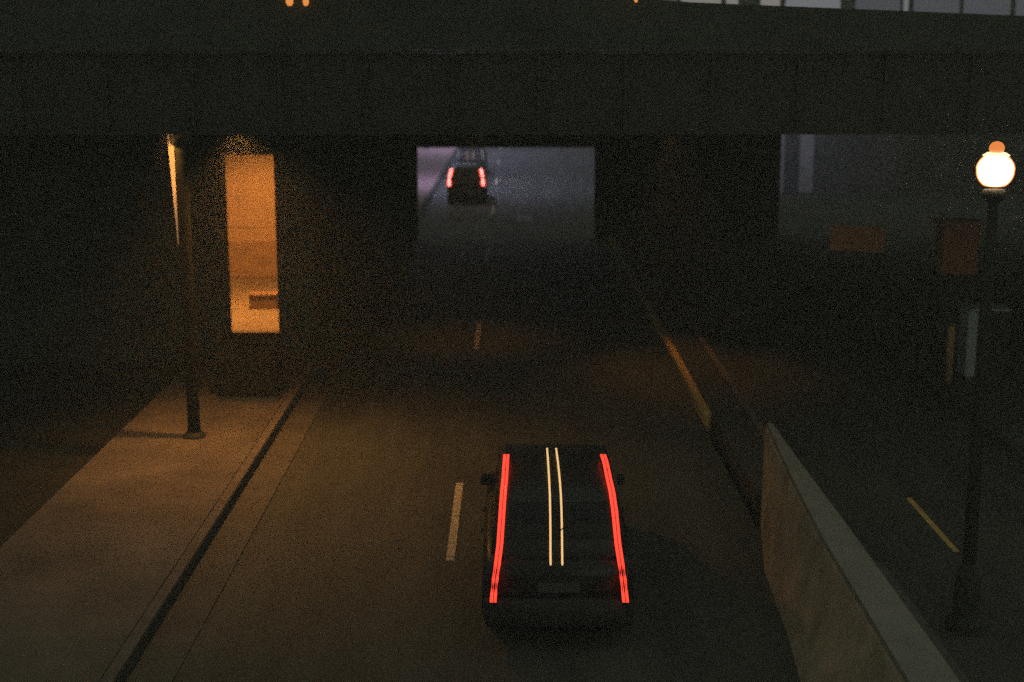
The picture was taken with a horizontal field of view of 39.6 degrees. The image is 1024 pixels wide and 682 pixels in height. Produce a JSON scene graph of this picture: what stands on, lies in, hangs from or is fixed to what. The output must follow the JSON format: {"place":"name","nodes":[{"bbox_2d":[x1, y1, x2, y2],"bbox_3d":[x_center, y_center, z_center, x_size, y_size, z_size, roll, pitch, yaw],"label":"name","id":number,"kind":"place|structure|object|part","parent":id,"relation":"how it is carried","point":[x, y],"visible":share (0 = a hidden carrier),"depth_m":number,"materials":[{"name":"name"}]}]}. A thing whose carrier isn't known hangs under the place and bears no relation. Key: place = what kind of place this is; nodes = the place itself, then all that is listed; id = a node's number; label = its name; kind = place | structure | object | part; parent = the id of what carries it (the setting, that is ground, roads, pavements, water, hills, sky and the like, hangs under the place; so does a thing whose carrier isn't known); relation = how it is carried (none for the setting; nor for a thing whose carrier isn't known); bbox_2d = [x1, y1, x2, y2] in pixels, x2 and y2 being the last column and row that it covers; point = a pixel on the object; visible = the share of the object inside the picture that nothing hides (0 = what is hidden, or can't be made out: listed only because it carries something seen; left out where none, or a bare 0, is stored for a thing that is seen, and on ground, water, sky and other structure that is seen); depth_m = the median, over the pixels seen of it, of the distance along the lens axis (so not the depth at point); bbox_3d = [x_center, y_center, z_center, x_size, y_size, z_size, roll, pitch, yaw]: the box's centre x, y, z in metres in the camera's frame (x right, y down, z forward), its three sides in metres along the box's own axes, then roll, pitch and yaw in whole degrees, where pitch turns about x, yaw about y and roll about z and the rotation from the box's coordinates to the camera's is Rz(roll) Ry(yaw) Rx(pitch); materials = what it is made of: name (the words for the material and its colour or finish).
{"place":"outdoors","nodes":[
{"label":"outdoors","id":0,"kind":"place"},
{"bbox_2d":[0,361,184,546],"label":"planted bank","id":1,"kind":"structure","parent":0,"point":[62,424],"depth_m":28.33,"materials":[{"name":"green plant"}]},
{"bbox_2d":[0,236,391,681],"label":"pavement","id":2,"kind":"structure","parent":0,"point":[93,549],"depth_m":20.70,"materials":[{"name":"concrete"}]},
{"bbox_2d":[167,134,205,439],"bbox_3d":[-5.750,-0.940,25.215,0.395,5.460,0.395,11,16,44],"label":"bridge post","id":3,"kind":"object","parent":2,"relation":"on","point":[178,144],"visible":0.99,"depth_m":25.05,"materials":[{"name":"metal"}]},
{"bbox_2d":[0,134,391,363],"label":"abutment","id":4,"kind":"object","parent":2,"relation":"on","point":[90,271],"visible":0.71,"depth_m":32.90,"materials":[{"name":"grey concrete"}]},
{"bbox_2d":[248,291,277,308],"bbox_3d":[-6.750,-1.110,38.750,0.760,0.410,0.540,0,11,0],"label":"crate","id":5,"kind":"object","parent":4,"relation":"on","point":[263,299],"visible":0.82,"depth_m":38.51,"materials":[{"name":"brown wood"}]},
{"bbox_2d":[0,0,1023,133],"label":"road bridge","id":6,"kind":"structure","parent":4,"relation":"on","point":[372,67],"depth_m":23.86,"materials":[{"name":"paint"}]},
{"bbox_2d":[286,0,292,5],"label":"parapet lantern","id":7,"kind":"object","parent":6,"relation":"attached to","point":[289,2],"visible":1,"depth_m":23.37,"materials":[{"name":"orange glass"}]},
{"bbox_2d":[303,0,308,5],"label":"parapet lantern","id":8,"kind":"object","parent":6,"relation":"attached to","point":[305,2],"visible":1,"depth_m":23.37,"materials":[{"name":"orange glass"}]},
{"bbox_2d":[214,333,283,400],"bbox_3d":[-5.270,0.518,28.622,1.240,1.250,0.800,0,11,0],"label":"control cabinet","id":9,"kind":"object","parent":2,"relation":"on","point":[249,366],"visible":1,"depth_m":28.28,"materials":[{"name":"metal"}]},
{"bbox_3d":[-5.555,0.604,28.250,0.530,0.970,0.038,0,11,0],"label":"door","id":10,"kind":"part","parent":9,"relation":"part of","materials":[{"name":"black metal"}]},
{"bbox_3d":[-4.985,0.604,28.250,0.530,0.970,0.038,0,11,0],"label":"door","id":11,"kind":"part","parent":9,"relation":"part of","materials":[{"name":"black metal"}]},
{"bbox_2d":[417,147,455,210],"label":"pavement","id":12,"kind":"structure","parent":0,"point":[432,162],"depth_m":88.25,"materials":[{"name":"grey concrete"}]},
{"bbox_2d":[173,147,800,681],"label":"road","id":13,"kind":"structure","parent":0,"point":[345,571],"depth_m":23.55,"materials":[{"name":"grey asphalt"}]},
{"bbox_2d":[126,240,410,681],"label":"gutter","id":14,"kind":"object","parent":13,"relation":"on","point":[167,650],"visible":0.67,"depth_m":21.86,"materials":[{"name":"concrete"}]},
{"bbox_2d":[418,153,456,226],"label":"gutter","id":15,"kind":"object","parent":13,"relation":"on","point":[429,203],"visible":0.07,"depth_m":71.63,"materials":[{"name":"concrete"}]},
{"bbox_2d":[446,483,462,560],"bbox_3d":[-0.870,2.723,21.824,0.120,0.004,3.700,0,11,0],"label":"lane marking","id":16,"kind":"object","parent":13,"relation":"on","point":[451,548],"visible":1,"depth_m":21.58,"materials":[{"name":"white paint"}]},
{"bbox_2d":[447,161,487,201],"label":"car","id":17,"kind":"object","parent":13,"relation":"on","point":[466,180],"visible":1,"depth_m":67.42,"materials":[{"name":"black paint"}]},
{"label":"rear window","id":18,"kind":"part","parent":17,"relation":"part of","materials":[{"name":"black glass"}]},
{"bbox_2d":[455,147,487,172],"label":"car","id":19,"kind":"object","parent":13,"relation":"on","point":[471,154],"visible":0.5,"depth_m":83.62,"materials":[{"name":"black paint"}]},
{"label":"rear window","id":20,"kind":"part","parent":19,"relation":"part of","materials":[{"name":"black glass"}]},
{"bbox_2d":[474,321,481,348],"bbox_3d":[-0.870,-0.173,36.133,0.120,0.004,3.700,0,11,0],"label":"lane marking","id":21,"kind":"object","parent":13,"relation":"on","point":[477,336],"visible":1,"depth_m":35.95,"materials":[{"name":"white paint"}]},
{"bbox_2d":[517,215,532,220],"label":"worn patch","id":22,"kind":"object","parent":13,"relation":"on","point":[524,217],"visible":1,"depth_m":61.40,"materials":[{"name":"grey asphalt"}]},
{"bbox_2d":[480,444,634,627],"bbox_3d":[0.560,2.317,19.153,2.003,1.861,4.873,0,11,0],"label":"car","id":23,"kind":"object","parent":13,"relation":"on","point":[556,552],"visible":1,"depth_m":17.06,"materials":[{"name":"black paint"}]},
{"bbox_3d":[-0.211,2.129,17.878,0.089,0.427,0.600,0,11,0],"label":"side window","id":24,"kind":"part","parent":23,"relation":"part of","materials":[{"name":"black glass"}]},
{"bbox_3d":[-0.211,1.976,18.637,0.089,0.427,0.750,0,11,0],"label":"side window","id":25,"kind":"part","parent":23,"relation":"part of","materials":[{"name":"black glass"}]},
{"bbox_3d":[-0.211,1.802,19.495,0.089,0.427,0.800,0,11,0],"label":"side window","id":26,"kind":"part","parent":23,"relation":"part of","materials":[{"name":"black glass"}]},
{"bbox_3d":[0.560,2.090,17.331,1.228,0.436,0.660,0,11,0],"label":"rear window","id":27,"kind":"part","parent":23,"relation":"part of","materials":[{"name":"black glass"}]},
{"bbox_2d":[390,134,781,239],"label":"portal","id":28,"kind":"object","parent":13,"relation":"on","point":[724,186],"visible":0.36,"depth_m":53.86,"materials":[{"name":"grey concrete"}]},
{"bbox_2d":[609,235,711,437],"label":"yellow kerb","id":29,"kind":"structure","parent":13,"relation":"on","point":[694,394],"depth_m":33.68,"materials":[{"name":"paint"}]},
{"bbox_2d":[614,235,763,533],"bbox_3d":[4.180,-0.433,38.377,0.640,0.825,32.200,0,11,0],"label":"median","id":30,"kind":"object","parent":13,"relation":"on","point":[737,440],"visible":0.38,"depth_m":27.52,"materials":[{"name":"concrete"}]},
{"bbox_2d":[619,134,635,246],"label":"median pier","id":31,"kind":"structure","parent":30,"relation":"on","point":[628,228],"depth_m":50.24,"materials":[{"name":"grey concrete"}]},
{"bbox_2d":[631,134,651,266],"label":"median pier","id":32,"kind":"structure","parent":30,"relation":"on","point":[640,258],"depth_m":45.31,"materials":[{"name":"grey concrete"}]},
{"bbox_2d":[645,134,669,292],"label":"median pier","id":33,"kind":"structure","parent":30,"relation":"on","point":[657,282],"depth_m":40.39,"materials":[{"name":"grey concrete"}]},
{"bbox_2d":[760,423,959,681],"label":"wedge wall","id":34,"kind":"structure","parent":13,"relation":"on","point":[846,615],"depth_m":16.21,"materials":[{"name":"concrete"}]},
{"bbox_2d":[875,563,969,681],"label":"ledge","id":35,"kind":"object","parent":34,"relation":"attached to","point":[927,629],"visible":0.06,"depth_m":15.29,"materials":[{"name":"concrete"}]},
{"bbox_2d":[561,147,593,210],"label":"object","id":36,"kind":"structure","parent":0,"point":[584,177],"depth_m":84.49,"materials":[{"name":"concrete"}]},
{"bbox_2d":[573,147,1023,681],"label":"side road","id":37,"kind":"structure","parent":0,"point":[873,435],"depth_m":26.47,"materials":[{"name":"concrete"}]},
{"bbox_2d":[668,288,764,440],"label":"median outer kerb","id":38,"kind":"structure","parent":37,"relation":"on","point":[747,409],"depth_m":30.87,"materials":[{"name":"concrete"}]},
{"bbox_2d":[669,0,1023,193],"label":"building","id":39,"kind":"structure","parent":37,"relation":"on","point":[878,163],"depth_m":71.54,"materials":[{"name":"concrete"}]},
{"bbox_2d":[680,0,721,3],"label":"window","id":40,"kind":"structure","parent":39,"relation":"in","point":[697,1],"depth_m":70.17,"materials":[{"name":"glass"}]},
{"bbox_2d":[725,0,738,3],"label":"window","id":41,"kind":"structure","parent":39,"relation":"in","point":[726,1],"depth_m":70.19,"materials":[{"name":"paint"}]},
{"bbox_2d":[759,0,780,5],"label":"window","id":42,"kind":"structure","parent":39,"relation":"in","point":[761,2],"depth_m":70.19,"materials":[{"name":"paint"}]},
{"bbox_2d":[784,0,840,7],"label":"window","id":43,"kind":"structure","parent":39,"relation":"in","point":[797,3],"depth_m":70.19,"materials":[{"name":"glass"}]},
{"bbox_2d":[854,0,901,10],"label":"window","id":44,"kind":"structure","parent":39,"relation":"in","point":[895,5],"depth_m":70.21,"materials":[{"name":"glass"}]},
{"bbox_2d":[902,0,909,10],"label":"window","id":45,"kind":"structure","parent":39,"relation":"in","point":[905,3],"depth_m":70.22,"materials":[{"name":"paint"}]},
{"bbox_2d":[912,0,960,12],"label":"window","id":46,"kind":"structure","parent":39,"relation":"in","point":[944,6],"depth_m":70.22,"materials":[{"name":"glass"}]},
{"bbox_2d":[962,0,1011,14],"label":"window","id":47,"kind":"structure","parent":39,"relation":"in","point":[994,7],"depth_m":70.22,"materials":[{"name":"glass"}]},
{"bbox_2d":[1014,0,1023,15],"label":"window","id":48,"kind":"structure","parent":39,"relation":"in","point":[1019,4],"depth_m":70.24,"materials":[{"name":"glass"}]},
{"bbox_2d":[745,237,1023,463],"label":"kerb","id":49,"kind":"structure","parent":37,"relation":"on","point":[1011,447],"depth_m":32.39,"materials":[{"name":"concrete"}]},
{"bbox_2d":[906,498,958,551],"bbox_3d":[6.375,2.772,21.630,0.090,0.004,2.500,0,11,0],"label":"edge line","id":50,"kind":"object","parent":37,"relation":"on","point":[945,539],"visible":1,"depth_m":21.52,"materials":[{"name":"yellow paint"}]},
{"bbox_2d":[945,141,1015,635],"bbox_3d":[5.620,0.628,17.064,0.480,6.000,0.480,0,11,0],"label":"street lamp","id":51,"kind":"object","parent":37,"relation":"on","point":[995,166],"visible":1,"depth_m":17.06,"materials":[{"name":"black metal"}]},
{"bbox_2d":[750,194,1023,449],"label":"pavement","id":52,"kind":"structure","parent":0,"point":[799,245],"depth_m":46.95,"materials":[{"name":"grey concrete"}]},
{"bbox_2d":[829,225,885,333],"bbox_3d":[8.558,-1.529,35.435,1.320,2.680,0.130,3,12,14],"label":"sign board","id":53,"kind":"object","parent":52,"relation":"on","point":[859,238],"visible":1,"depth_m":35.22,"materials":[{"name":"paint"}]},
{"bbox_2d":[945,325,954,381],"bbox_3d":[9.320,0.265,30.254,0.150,1.220,0.150,0,11,0],"label":"bollard","id":54,"kind":"object","parent":52,"relation":"on","point":[950,353],"visible":1,"depth_m":30.20,"materials":[{"name":"metal"}]},
{"bbox_2d":[957,304,1012,380],"bbox_3d":[10.120,0.033,30.492,0.900,1.580,0.640,0,11,0],"label":"kiosk box","id":55,"kind":"object","parent":52,"relation":"on","point":[968,339],"visible":0.89,"depth_m":30.28,"materials":[{"name":"grey metal"}]},
{"bbox_2d":[928,218,984,346],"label":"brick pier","id":56,"kind":"structure","parent":0,"point":[954,281],"depth_m":33.57,"materials":[{"name":"red brick"}]},
{"label":"ground","id":57,"kind":"structure","parent":0,"visible":0},
{"bbox_2d":[113,237,396,681],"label":"kerb","id":58,"kind":"structure","parent":57,"relation":"on","point":[127,668],"depth_m":21.58,"materials":[{"name":"concrete"}]},
{"bbox_2d":[99,236,395,681],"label":"kerb top","id":59,"kind":"structure","parent":58,"relation":"on","point":[124,653],"depth_m":21.28,"materials":[{"name":"concrete"}]},
{"bbox_2d":[418,147,457,220],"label":"kerb","id":60,"kind":"structure","parent":57,"relation":"on","point":[429,197],"depth_m":74.03,"materials":[{"name":"concrete"}]}
]}

